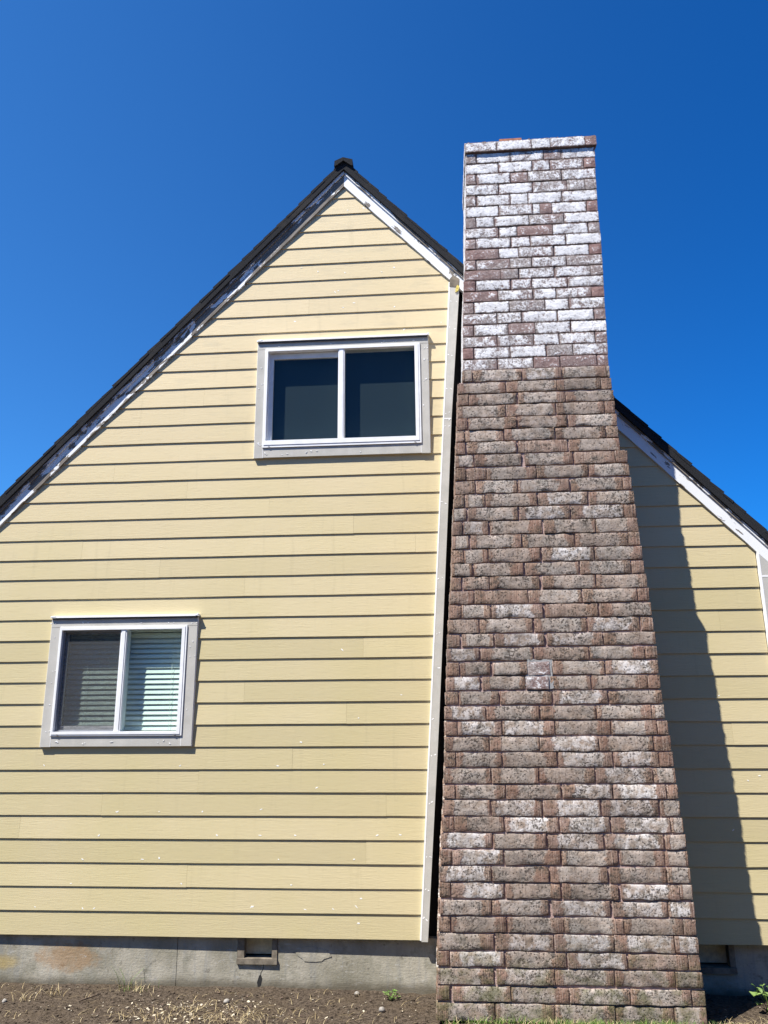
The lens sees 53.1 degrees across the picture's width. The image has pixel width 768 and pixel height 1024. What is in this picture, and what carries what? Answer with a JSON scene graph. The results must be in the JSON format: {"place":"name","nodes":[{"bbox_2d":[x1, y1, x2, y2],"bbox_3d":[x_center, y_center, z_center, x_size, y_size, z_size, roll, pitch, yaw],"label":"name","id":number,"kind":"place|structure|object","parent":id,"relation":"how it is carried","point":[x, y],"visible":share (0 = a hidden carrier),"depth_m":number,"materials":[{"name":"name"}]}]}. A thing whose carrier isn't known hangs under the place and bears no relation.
{"place":"outdoors","nodes":[
{"label":"outdoors","id":0,"kind":"place"},
{"bbox_2d":[0,982,767,1023],"bbox_3d":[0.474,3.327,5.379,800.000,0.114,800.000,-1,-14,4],"label":"ground","id":1,"kind":"structure","parent":0,"point":[751,1011],"depth_m":5.14,"materials":[{"name":"soil"}]},
{"bbox_2d":[12,989,41,1000],"bbox_3d":[-2.475,3.327,5.307,0.214,0.090,0.142,1,-14,-7],"label":"grass tuft","id":2,"kind":"object","parent":1,"relation":"on","point":[27,994],"visible":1,"depth_m":5.31,"materials":[{"name":"plant"}]},
{"bbox_2d":[39,984,64,996],"bbox_3d":[-2.307,3.347,5.383,0.190,0.073,0.165,7,-16,-25],"label":"grass tuft","id":3,"kind":"object","parent":1,"relation":"on","point":[54,993],"visible":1,"depth_m":5.38,"materials":[{"name":"plant"}]},
{"bbox_2d":[79,993,100,1001],"bbox_3d":[-2.010,3.323,5.266,0.020,0.017,0.162,-13,-19,40],"label":"twig","id":4,"kind":"object","parent":1,"relation":"on","point":[89,997],"visible":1,"depth_m":5.25,"materials":[{"name":"wood"}]},
{"bbox_2d":[113,967,143,990],"bbox_3d":[-1.835,3.322,5.497,0.361,0.169,0.397,-1,-14,4],"label":"grass tuft","id":5,"kind":"object","parent":1,"relation":"on","point":[124,981],"visible":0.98,"depth_m":5.48,"materials":[{"name":"plant"}]},
{"bbox_2d":[109,980,159,994],"bbox_3d":[-1.784,3.370,5.474,0.340,0.066,0.292,-4,-15,14],"label":"grass tuft","id":6,"kind":"object","parent":1,"relation":"on","point":[135,987],"visible":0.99,"depth_m":5.46,"materials":[{"name":"plant"}]},
{"bbox_2d":[0,986,763,1023],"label":"bark chips","id":7,"kind":"object","parent":1,"relation":"on","point":[226,1019],"visible":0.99,"depth_m":5.04,"materials":[{"name":"brown wood"}]},
{"bbox_2d":[0,135,767,1023],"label":"house","id":8,"kind":"structure","parent":1,"relation":"on","point":[382,593],"depth_m":5.85,"materials":[{"name":"paint"}]},
{"bbox_2d":[40,613,199,746],"bbox_3d":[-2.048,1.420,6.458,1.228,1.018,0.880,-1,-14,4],"label":"window","id":9,"kind":"structure","parent":8,"relation":"in","point":[112,680],"depth_m":6.13,"materials":[{"name":"white plastic"}]},
{"bbox_2d":[254,333,430,458],"bbox_3d":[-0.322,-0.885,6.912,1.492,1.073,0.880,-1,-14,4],"label":"window","id":10,"kind":"structure","parent":8,"relation":"in","point":[368,394],"depth_m":6.59,"materials":[{"name":"white plastic"}]},
{"bbox_2d":[382,989,400,1000],"bbox_3d":[0.046,3.340,5.309,0.118,0.071,0.115,8,-17,-30],"label":"weed","id":11,"kind":"object","parent":1,"relation":"on","point":[394,992],"visible":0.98,"depth_m":5.30,"materials":[{"name":"green plant"}]},
{"bbox_2d":[749,984,767,1012],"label":"weed","id":12,"kind":"object","parent":1,"relation":"on","point":[757,993],"visible":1,"depth_m":4.89,"materials":[{"name":"green plant"}]},
{"bbox_2d":[0,0,767,530],"label":"sky","id":13,"kind":"structure","parent":0,"point":[147,147],"materials":[{"name":"blue"}]},
{"bbox_2d":[1,984,767,1023],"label":"soil crumbs","id":14,"kind":"object","parent":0,"point":[56,1015],"visible":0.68,"depth_m":5.11,"materials":[{"name":"brown soil"}]},
{"bbox_2d":[1,984,767,1023],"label":"dry straw","id":15,"kind":"object","parent":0,"point":[261,1013],"visible":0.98,"depth_m":4.94,"materials":[{"name":"beige plant"}]},
{"bbox_2d":[8,984,760,1023],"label":"pale chips","id":16,"kind":"object","parent":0,"point":[248,1001],"visible":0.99,"depth_m":5.03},
{"bbox_2d":[443,1015,732,1023],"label":"grass","id":17,"kind":"structure","parent":0,"point":[555,1022],"depth_m":4.67,"materials":[{"name":"plant"}]}
]}

